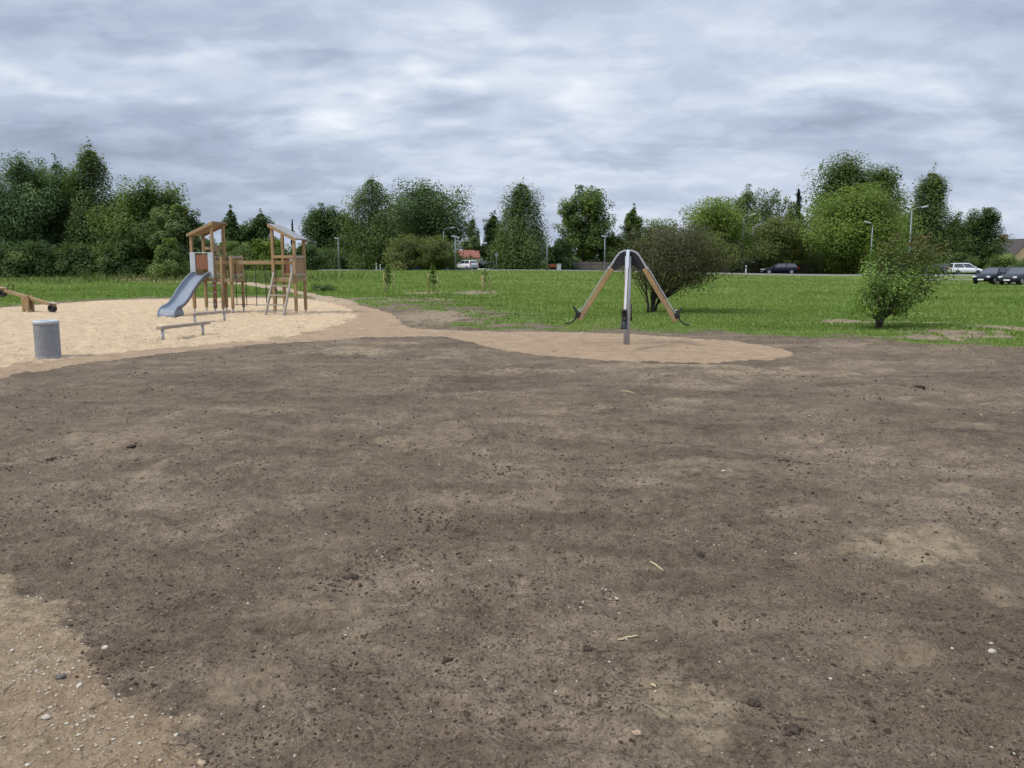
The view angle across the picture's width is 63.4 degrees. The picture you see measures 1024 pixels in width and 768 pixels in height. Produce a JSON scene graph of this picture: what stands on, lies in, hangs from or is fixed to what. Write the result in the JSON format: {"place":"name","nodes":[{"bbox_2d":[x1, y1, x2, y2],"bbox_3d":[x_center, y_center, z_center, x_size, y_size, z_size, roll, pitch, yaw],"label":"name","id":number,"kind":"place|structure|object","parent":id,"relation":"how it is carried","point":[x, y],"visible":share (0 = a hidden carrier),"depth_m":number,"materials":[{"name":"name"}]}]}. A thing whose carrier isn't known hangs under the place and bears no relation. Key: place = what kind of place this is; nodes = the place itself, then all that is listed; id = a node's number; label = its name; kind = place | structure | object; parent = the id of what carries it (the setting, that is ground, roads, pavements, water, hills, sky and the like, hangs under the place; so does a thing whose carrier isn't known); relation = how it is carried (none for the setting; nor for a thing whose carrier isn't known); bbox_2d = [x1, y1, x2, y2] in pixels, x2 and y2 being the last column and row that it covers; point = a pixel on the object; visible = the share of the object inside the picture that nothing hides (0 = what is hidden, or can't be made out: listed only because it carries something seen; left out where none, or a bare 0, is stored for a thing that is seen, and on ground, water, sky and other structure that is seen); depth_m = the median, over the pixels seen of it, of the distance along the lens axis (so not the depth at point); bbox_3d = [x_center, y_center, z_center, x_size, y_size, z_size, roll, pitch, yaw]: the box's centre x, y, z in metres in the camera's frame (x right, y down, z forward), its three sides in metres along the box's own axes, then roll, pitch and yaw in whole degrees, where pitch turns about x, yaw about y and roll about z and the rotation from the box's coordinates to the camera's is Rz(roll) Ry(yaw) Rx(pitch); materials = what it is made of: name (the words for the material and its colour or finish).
{"place":"outdoors","nodes":[
{"label":"outdoors","id":0,"kind":"place"},
{"bbox_2d":[0,574,231,767],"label":"gravel path","id":1,"kind":"structure","parent":0,"point":[38,609],"depth_m":3.07,"materials":[{"name":"beige gravel"}]},
{"bbox_2d":[55,674,65,679],"bbox_3d":[-1.811,1.174,3.326,0.032,0.022,0.042,3,9,23],"label":"stone","id":2,"kind":"object","parent":1,"relation":"on","point":[60,676],"visible":1,"depth_m":3.32,"materials":[{"name":"stone"}]},
{"bbox_2d":[0,575,222,767],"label":"pebbles","id":3,"kind":"object","parent":1,"relation":"on","point":[85,720],"visible":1,"depth_m":3.16,"materials":[{"name":"stone"}]},
{"bbox_2d":[0,574,277,767],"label":"pebbles","id":4,"kind":"object","parent":1,"relation":"on","point":[96,744],"visible":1,"depth_m":3.04,"materials":[{"name":"beige stone"}]},
{"bbox_2d":[197,758,207,766],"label":"stone","id":5,"kind":"object","parent":1,"relation":"on","point":[201,763],"visible":1,"depth_m":2.78,"materials":[{"name":"stone"}]},
{"bbox_2d":[0,297,358,366],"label":"sand area","id":6,"kind":"object","parent":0,"point":[79,330],"visible":0.83,"depth_m":23.70,"materials":[{"name":"beige sand"}]},
{"bbox_2d":[0,283,58,311],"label":"seesaw","id":7,"kind":"object","parent":6,"relation":"on","point":[27,302],"visible":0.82,"depth_m":30.22,"materials":[{"name":"brown wood"}]},
{"bbox_2d":[32,320,61,358],"bbox_3d":[-8.583,-0.828,15.307,0.448,0.700,0.448,0,8,0],"label":"litter bin","id":8,"kind":"object","parent":6,"relation":"on","point":[47,342],"visible":1,"depth_m":15.14,"materials":[{"name":"metal"}]},
{"bbox_2d":[156,321,209,339],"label":"balance beam","id":9,"kind":"structure","parent":6,"relation":"on","point":[165,327],"depth_m":19.45,"materials":[{"name":"grey wood"}]},
{"bbox_2d":[189,310,230,321],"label":"balance beam","id":10,"kind":"structure","parent":6,"relation":"on","point":[194,315],"depth_m":24.87,"materials":[{"name":"grey wood"}]},
{"bbox_2d":[157,221,307,316],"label":"play tower set","id":11,"kind":"structure","parent":6,"relation":"on","point":[293,266],"depth_m":29.43,"materials":[{"name":"brown wood"}]},
{"bbox_2d":[0,299,745,373],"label":"sand lumps","id":12,"kind":"object","parent":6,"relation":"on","point":[289,332],"visible":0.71,"depth_m":19.03,"materials":[{"name":"sand"}]},
{"bbox_2d":[116,277,357,303],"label":"footpath","id":13,"kind":"structure","parent":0,"point":[318,297],"depth_m":48.50,"materials":[{"name":"sand"}]},
{"bbox_2d":[0,297,794,378],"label":"sandy path","id":14,"kind":"structure","parent":0,"point":[605,348],"depth_m":17.61,"materials":[{"name":"beige sand"}]},
{"bbox_2d":[566,250,689,344],"bbox_3d":[2.446,-1.789,17.580,1.945,2.093,1.945,-6,10,-34],"label":"carousel","id":15,"kind":"object","parent":14,"relation":"on","point":[627,259],"visible":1,"depth_m":17.43,"materials":[{"name":"metal"}]},
{"bbox_2d":[0,296,1023,767],"bbox_3d":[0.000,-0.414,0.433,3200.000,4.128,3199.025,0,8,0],"label":"soil","id":16,"kind":"structure","parent":0,"point":[686,466],"depth_m":4.93,"materials":[{"name":"brown soil"}]},
{"bbox_2d":[343,574,358,579],"bbox_3d":[-0.870,1.046,4.473,0.100,0.032,0.063,-1,8,-4],"label":"soil clod","id":17,"kind":"object","parent":16,"relation":"on","point":[353,576],"visible":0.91,"depth_m":4.46,"materials":[{"name":"soil"}]},
{"bbox_2d":[443,657,453,661],"bbox_3d":[-0.267,1.144,3.441,0.051,0.017,0.034,-5,10,-32],"label":"soil clod","id":18,"kind":"object","parent":16,"relation":"on","point":[446,659],"visible":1,"depth_m":3.43,"materials":[{"name":"soil"}]},
{"bbox_2d":[0,326,1023,767],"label":"soil crumbs","id":19,"kind":"object","parent":16,"relation":"on","point":[496,550],"visible":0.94,"depth_m":4.88,"materials":[{"name":"soil"}]},
{"bbox_2d":[1,443,1023,767],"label":"dry roots","id":20,"kind":"object","parent":16,"relation":"on","point":[521,671],"visible":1,"depth_m":3.25,"materials":[{"name":"plant"}]},
{"bbox_2d":[16,339,1020,758],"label":"pebbles","id":21,"kind":"object","parent":16,"relation":"on","point":[580,607],"visible":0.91,"depth_m":4.06,"materials":[{"name":"stone"}]},
{"bbox_2d":[28,384,1017,755],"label":"soil crumbs","id":22,"kind":"object","parent":16,"relation":"on","point":[578,640],"visible":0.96,"depth_m":4.07,"materials":[{"name":"soil"}]},
{"bbox_2d":[583,644,593,651],"bbox_3d":[0.332,1.161,3.639,0.050,0.024,0.060,2,8,13],"label":"soil clod","id":23,"kind":"object","parent":16,"relation":"on","point":[586,647],"visible":0.96,"depth_m":3.63,"materials":[{"name":"soil"}]},
{"bbox_2d":[631,729,641,735],"bbox_3d":[0.437,1.218,2.898,0.048,0.023,0.027,4,9,29],"label":"stone","id":24,"kind":"object","parent":16,"relation":"on","point":[636,732],"visible":1,"depth_m":2.89,"materials":[{"name":"stone"}]},
{"bbox_2d":[747,699,760,706],"bbox_3d":[0.907,1.197,3.108,0.064,0.026,0.048,-4,9,-23],"label":"soil clod","id":25,"kind":"object","parent":16,"relation":"on","point":[754,702],"visible":1,"depth_m":3.10,"materials":[{"name":"soil"}]},
{"bbox_2d":[784,723,800,736],"bbox_3d":[0.989,1.221,2.923,0.060,0.026,0.082,1,8,6],"label":"soil clod","id":26,"kind":"object","parent":16,"relation":"on","point":[792,729],"visible":1,"depth_m":2.91,"materials":[{"name":"soil"}]},
{"bbox_2d":[0,261,1023,354],"bbox_3d":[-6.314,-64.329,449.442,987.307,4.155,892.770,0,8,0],"label":"grass field","id":27,"kind":"structure","parent":0,"point":[450,317],"depth_m":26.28,"materials":[{"name":"plant"}]},
{"bbox_2d":[0,243,10,276],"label":"shrub","id":28,"kind":"object","parent":27,"relation":"on","point":[3,253],"visible":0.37,"depth_m":75.05,"materials":[{"name":"green plant"}]},
{"bbox_2d":[0,239,62,277],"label":"shrub","id":29,"kind":"object","parent":27,"relation":"on","point":[29,258],"visible":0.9,"depth_m":74.92,"materials":[{"name":"green plant"}]},
{"bbox_2d":[0,149,73,274],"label":"willow tree","id":30,"kind":"object","parent":27,"relation":"on","point":[23,216],"visible":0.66,"depth_m":78.85,"materials":[{"name":"green plant"}]},
{"bbox_2d":[2,157,85,205],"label":"willow tree","id":31,"kind":"object","parent":27,"relation":"on","point":[38,173],"visible":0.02,"depth_m":89.48,"materials":[{"name":"green plant"}]},
{"bbox_2d":[35,153,88,267],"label":"willow tree","id":32,"kind":"object","parent":27,"relation":"on","point":[56,184],"visible":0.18,"depth_m":83.38,"materials":[{"name":"green plant"}]},
{"bbox_2d":[42,241,106,277],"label":"shrub","id":33,"kind":"object","parent":27,"relation":"on","point":[79,259],"visible":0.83,"depth_m":75.88,"materials":[{"name":"green plant"}]},
{"bbox_2d":[53,136,128,262],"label":"birch tree","id":34,"kind":"object","parent":27,"relation":"on","point":[77,225],"visible":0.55,"depth_m":81.01,"materials":[{"name":"green plant"}]},
{"bbox_2d":[96,190,142,261],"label":"bushy tree","id":35,"kind":"object","parent":27,"relation":"on","point":[121,202],"visible":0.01,"depth_m":87.87,"materials":[{"name":"green plant"}]},
{"bbox_2d":[90,236,151,278],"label":"shrub","id":36,"kind":"object","parent":27,"relation":"on","point":[124,253],"visible":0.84,"depth_m":74.28,"materials":[{"name":"green plant"}]},
{"bbox_2d":[84,175,190,265],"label":"bushy tree","id":37,"kind":"object","parent":27,"relation":"on","point":[139,230],"visible":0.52,"depth_m":76.61,"materials":[{"name":"green plant"}]},
{"bbox_2d":[145,237,189,279],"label":"shrub","id":38,"kind":"object","parent":27,"relation":"on","point":[170,262],"visible":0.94,"depth_m":71.33,"materials":[{"name":"green plant"}]},
{"bbox_2d":[145,204,214,272],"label":"bushy tree","id":39,"kind":"object","parent":27,"relation":"on","point":[180,224],"visible":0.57,"depth_m":73.98,"materials":[{"name":"green plant"}]},
{"bbox_2d":[0,267,411,284],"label":"tall weeds","id":40,"kind":"object","parent":27,"relation":"on","point":[173,279],"visible":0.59,"depth_m":69.09,"materials":[{"name":"plant"}]},
{"bbox_2d":[207,240,256,270],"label":"shrub","id":41,"kind":"object","parent":27,"relation":"on","point":[234,249],"visible":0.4,"depth_m":109.22,"materials":[{"name":"green plant"}]},
{"bbox_2d":[219,204,249,246],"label":"poplar tree","id":42,"kind":"object","parent":27,"relation":"on","point":[232,231],"visible":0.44,"depth_m":146.79,"materials":[{"name":"green plant"}]},
{"bbox_2d":[239,221,256,243],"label":"bushy tree","id":43,"kind":"object","parent":27,"relation":"on","point":[242,227],"visible":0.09,"depth_m":151.18,"materials":[{"name":"green plant"}]},
{"bbox_2d":[242,208,280,260],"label":"poplar tree","id":44,"kind":"object","parent":27,"relation":"on","point":[259,227],"visible":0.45,"depth_m":148.45,"materials":[{"name":"green plant"}]},
{"bbox_2d":[250,238,291,270],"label":"shrub","id":45,"kind":"object","parent":27,"relation":"on","point":[262,252],"visible":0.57,"depth_m":110.27,"materials":[{"name":"green plant"}]},
{"bbox_2d":[287,243,328,269],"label":"shrub","id":46,"kind":"object","parent":27,"relation":"on","point":[314,261],"visible":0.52,"depth_m":113.78,"materials":[{"name":"green plant"}]},
{"bbox_2d":[298,202,344,251],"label":"linden tree","id":47,"kind":"object","parent":27,"relation":"on","point":[318,227],"visible":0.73,"depth_m":124.35,"materials":[{"name":"green plant"}]},
{"bbox_2d":[309,283,338,291],"bbox_3d":[-11.920,-6.111,52.472,1.864,0.606,1.858,0,8,0],"label":"bush","id":48,"kind":"object","parent":27,"relation":"on","point":[325,287],"visible":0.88,"depth_m":52.05,"materials":[{"name":"green plant"}]},
{"bbox_2d":[313,247,363,268],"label":"shrub","id":49,"kind":"object","parent":27,"relation":"on","point":[334,263],"visible":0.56,"depth_m":120.75,"materials":[{"name":"green plant"}]},
{"bbox_2d":[338,210,364,258],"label":"linden tree","id":50,"kind":"object","parent":27,"relation":"on","point":[346,228],"visible":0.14,"depth_m":128.30,"materials":[{"name":"green plant"}]},
{"bbox_2d":[324,172,418,270],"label":"birch tree","id":51,"kind":"object","parent":27,"relation":"on","point":[369,244],"visible":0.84,"depth_m":114.36,"materials":[{"name":"green plant"}]},
{"bbox_2d":[380,264,393,292],"bbox_3d":[-7.227,-6.092,48.211,0.834,1.819,0.957,-2,8,-17],"label":"staked sapling","id":52,"kind":"object","parent":27,"relation":"on","point":[387,278],"visible":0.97,"depth_m":48.15,"materials":[{"name":"plant"}]},
{"bbox_2d":[382,233,431,270],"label":"tree","id":53,"kind":"object","parent":27,"relation":"on","point":[401,261],"visible":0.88,"depth_m":109.04,"materials":[{"name":"green plant"}]},
{"bbox_2d":[379,177,477,268],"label":"oak tree","id":54,"kind":"object","parent":27,"relation":"on","point":[432,215],"visible":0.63,"depth_m":122.70,"materials":[{"name":"green plant"}]},
{"bbox_2d":[426,265,438,293],"bbox_3d":[-4.578,-5.956,47.617,0.826,1.781,0.723,1,8,5],"label":"staked sapling","id":55,"kind":"object","parent":27,"relation":"on","point":[432,271],"visible":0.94,"depth_m":47.47,"materials":[{"name":"plant"}]},
{"bbox_2d":[410,234,462,270],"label":"tree","id":56,"kind":"object","parent":27,"relation":"on","point":[440,254],"visible":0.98,"depth_m":108.42,"materials":[{"name":"green plant"}]},
{"bbox_2d":[421,253,481,269],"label":"thicket","id":57,"kind":"object","parent":27,"relation":"on","point":[451,267],"visible":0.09,"depth_m":132.06,"materials":[{"name":"green plant"}]},
{"bbox_2d":[456,260,478,269],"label":"parked car","id":58,"kind":"object","parent":27,"relation":"on","point":[467,264],"visible":0.93,"depth_m":120.83,"materials":[{"name":"white paint"}]},
{"bbox_2d":[461,215,484,249],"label":"poplar tree","id":59,"kind":"object","parent":27,"relation":"on","point":[475,240],"visible":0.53,"depth_m":161.68,"materials":[{"name":"green plant"}]},
{"bbox_2d":[456,250,489,269],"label":"house","id":60,"kind":"structure","parent":27,"relation":"on","point":[475,253],"depth_m":152.62,"materials":[{"name":"tile"}]},
{"bbox_2d":[477,268,491,291],"bbox_3d":[-1.684,-6.265,50.322,0.659,1.523,0.699,7,10,39],"label":"staked sapling","id":61,"kind":"object","parent":27,"relation":"on","point":[484,279],"visible":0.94,"depth_m":50.32,"materials":[{"name":"green wood"}]},
{"bbox_2d":[472,260,498,269],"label":"parked car","id":62,"kind":"object","parent":27,"relation":"on","point":[481,263],"visible":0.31,"depth_m":126.95,"materials":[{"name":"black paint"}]},
{"bbox_2d":[472,210,502,269],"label":"bushy tree","id":63,"kind":"object","parent":27,"relation":"on","point":[489,228],"visible":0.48,"depth_m":127.06,"materials":[{"name":"green plant"}]},
{"bbox_2d":[483,177,554,269],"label":"weeping birch","id":64,"kind":"object","parent":27,"relation":"on","point":[523,245],"visible":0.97,"depth_m":115.45,"materials":[{"name":"green plant"}]},
{"bbox_2d":[544,234,548,269],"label":"street lamp","id":65,"kind":"object","parent":27,"relation":"on","point":[547,253],"visible":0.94,"depth_m":106.69,"materials":[{"name":"grey metal"}]},
{"bbox_2d":[541,238,580,269],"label":"bushy tree","id":66,"kind":"object","parent":27,"relation":"on","point":[563,251],"visible":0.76,"depth_m":121.21,"materials":[{"name":"green plant"}]},
{"bbox_2d":[541,254,600,269],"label":"thicket","id":67,"kind":"object","parent":27,"relation":"on","point":[578,259],"visible":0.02,"depth_m":136.70,"materials":[{"name":"green plant"}]},
{"bbox_2d":[551,185,616,267],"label":"linden tree","id":68,"kind":"object","parent":27,"relation":"on","point":[587,224],"visible":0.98,"depth_m":125.81,"materials":[{"name":"green plant"}]},
{"bbox_2d":[595,232,632,268],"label":"bushy tree","id":69,"kind":"object","parent":27,"relation":"on","point":[613,248],"visible":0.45,"depth_m":126.89,"materials":[{"name":"green plant"}]},
{"bbox_2d":[571,261,691,271],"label":"board fence","id":70,"kind":"object","parent":27,"relation":"on","point":[591,265],"visible":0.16,"depth_m":122.30,"materials":[{"name":"wood"}]},
{"bbox_2d":[619,202,648,254],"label":"poplar tree","id":71,"kind":"object","parent":27,"relation":"on","point":[630,222],"visible":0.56,"depth_m":129.16,"materials":[{"name":"green plant"}]},
{"bbox_2d":[635,218,681,260],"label":"bushy tree","id":72,"kind":"object","parent":27,"relation":"on","point":[654,224],"visible":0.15,"depth_m":130.53,"materials":[{"name":"green plant"}]},
{"bbox_2d":[604,217,758,312],"bbox_3d":[5.866,-4.146,29.293,5.153,3.347,4.883,0,8,0],"label":"hawthorn tree","id":73,"kind":"object","parent":27,"relation":"on","point":[663,263],"visible":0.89,"depth_m":28.51,"materials":[{"name":"green plant"}]},
{"bbox_2d":[672,195,761,272],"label":"maple tree","id":74,"kind":"object","parent":27,"relation":"on","point":[715,214],"visible":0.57,"depth_m":112.48,"materials":[{"name":"green plant"}]},
{"bbox_2d":[717,249,758,272],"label":"shrub","id":75,"kind":"object","parent":27,"relation":"on","point":[745,264],"visible":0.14,"depth_m":121.79,"materials":[{"name":"green plant"}]},
{"bbox_2d":[714,184,783,258],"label":"ash tree","id":76,"kind":"object","parent":27,"relation":"on","point":[747,197],"visible":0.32,"depth_m":132.03,"materials":[{"name":"green plant"}]},
{"bbox_2d":[741,215,818,273],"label":"bushy tree","id":77,"kind":"object","parent":27,"relation":"on","point":[775,247],"visible":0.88,"depth_m":118.45,"materials":[{"name":"green plant"}]},
{"bbox_2d":[762,192,801,241],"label":"ash tree","id":78,"kind":"object","parent":27,"relation":"on","point":[789,207],"visible":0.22,"depth_m":136.91,"materials":[{"name":"green plant"}]},
{"bbox_2d":[791,184,810,263],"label":"spruce tree","id":79,"kind":"object","parent":27,"relation":"on","point":[798,198],"visible":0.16,"depth_m":141.77,"materials":[{"name":"green plant"}]},
{"bbox_2d":[722,264,905,273],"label":"board fence","id":80,"kind":"object","parent":27,"relation":"on","point":[804,268],"visible":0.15,"depth_m":121.50,"materials":[{"name":"wood"}]},
{"bbox_2d":[797,248,849,273],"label":"shrub","id":81,"kind":"object","parent":27,"relation":"on","point":[812,262],"visible":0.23,"depth_m":120.77,"materials":[{"name":"green plant"}]},
{"bbox_2d":[799,149,905,254],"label":"ash tree","id":82,"kind":"object","parent":27,"relation":"on","point":[849,172],"visible":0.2,"depth_m":146.63,"materials":[{"name":"green plant"}]},
{"bbox_2d":[783,180,927,274],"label":"maple tree","id":83,"kind":"object","parent":27,"relation":"on","point":[845,233],"visible":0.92,"depth_m":110.95,"materials":[{"name":"green plant"}]},
{"bbox_2d":[864,221,872,276],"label":"street lamp","id":84,"kind":"object","parent":27,"relation":"on","point":[871,236],"visible":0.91,"depth_m":98.47,"materials":[{"name":"grey metal"}]},
{"bbox_2d":[856,162,918,254],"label":"ash tree","id":85,"kind":"object","parent":27,"relation":"on","point":[885,176],"visible":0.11,"depth_m":147.08,"materials":[{"name":"green plant"}]},
{"bbox_2d":[842,232,962,328],"bbox_3d":[10.055,-2.683,21.735,2.774,2.541,2.507,0,8,0],"label":"leaning shrub","id":86,"kind":"object","parent":27,"relation":"on","point":[884,300],"visible":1,"depth_m":21.36,"materials":[{"name":"green plant"}]},
{"bbox_2d":[908,205,927,268],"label":"street lamp","id":87,"kind":"object","parent":27,"relation":"on","point":[911,223],"visible":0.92,"depth_m":90.35,"materials":[{"name":"grey metal"}]},
{"bbox_2d":[890,245,955,274],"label":"shrub","id":88,"kind":"object","parent":27,"relation":"on","point":[934,261],"visible":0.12,"depth_m":120.53,"materials":[{"name":"green plant"}]},
{"bbox_2d":[893,162,964,262],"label":"birch tree","id":89,"kind":"object","parent":27,"relation":"on","point":[936,224],"visible":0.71,"depth_m":127.69,"materials":[{"name":"green plant"}]},
{"bbox_2d":[920,264,948,273],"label":"parked car","id":90,"kind":"object","parent":27,"relation":"on","point":[943,268],"visible":0.26,"depth_m":116.51,"materials":[{"name":"paint"}]},
{"bbox_2d":[942,212,969,256],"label":"bushy tree","id":91,"kind":"object","parent":27,"relation":"on","point":[959,222],"visible":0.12,"depth_m":134.91,"materials":[{"name":"green plant"}]},
{"bbox_2d":[937,252,981,273],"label":"shrub","id":92,"kind":"object","parent":27,"relation":"on","point":[966,258],"visible":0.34,"depth_m":123.60,"materials":[{"name":"green plant"}]},
{"bbox_2d":[947,263,982,274],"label":"parked car","id":93,"kind":"object","parent":27,"relation":"on","point":[967,268],"visible":0.86,"depth_m":114.18,"materials":[{"name":"white paint"}]},
{"bbox_2d":[954,207,1016,270],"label":"linden tree","id":94,"kind":"object","parent":27,"relation":"on","point":[982,241],"visible":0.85,"depth_m":124.94,"materials":[{"name":"green plant"}]},
{"bbox_2d":[973,267,1011,283],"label":"parked car","id":95,"kind":"object","parent":27,"relation":"on","point":[990,275],"visible":0.77,"depth_m":72.57,"materials":[{"name":"black paint"}]},
{"bbox_2d":[979,254,1023,268],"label":"shrub","id":96,"kind":"object","parent":27,"relation":"on","point":[1006,260],"visible":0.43,"depth_m":117.88,"materials":[{"name":"green plant"}]},
{"bbox_2d":[993,234,1023,261],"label":"house","id":97,"kind":"structure","parent":27,"relation":"on","point":[1016,248],"depth_m":139.85,"materials":[{"name":"beige paint"}]},
{"bbox_2d":[998,267,1023,284],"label":"parked car","id":98,"kind":"object","parent":27,"relation":"on","point":[1015,274],"visible":0.99,"depth_m":69.90,"materials":[{"name":"paint"}]},
{"bbox_2d":[1011,259,1023,266],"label":"shrub","id":99,"kind":"object","parent":27,"relation":"on","point":[1019,264],"visible":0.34,"depth_m":111.46,"materials":[{"name":"green plant"}]},
{"bbox_2d":[0,0,1023,256],"label":"sky","id":100,"kind":"structure","parent":0,"point":[280,108],"materials":[{"name":"grey"}]},
{"bbox_2d":[57,269,973,276],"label":"pavement","id":101,"kind":"structure","parent":0,"point":[664,272],"depth_m":107.99,"materials":[{"name":"asphalt"}]},
{"bbox_2d":[760,263,798,273],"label":"estate car","id":102,"kind":"object","parent":101,"relation":"on","point":[789,268],"visible":0.99,"depth_m":111.43,"materials":[{"name":"black paint"}]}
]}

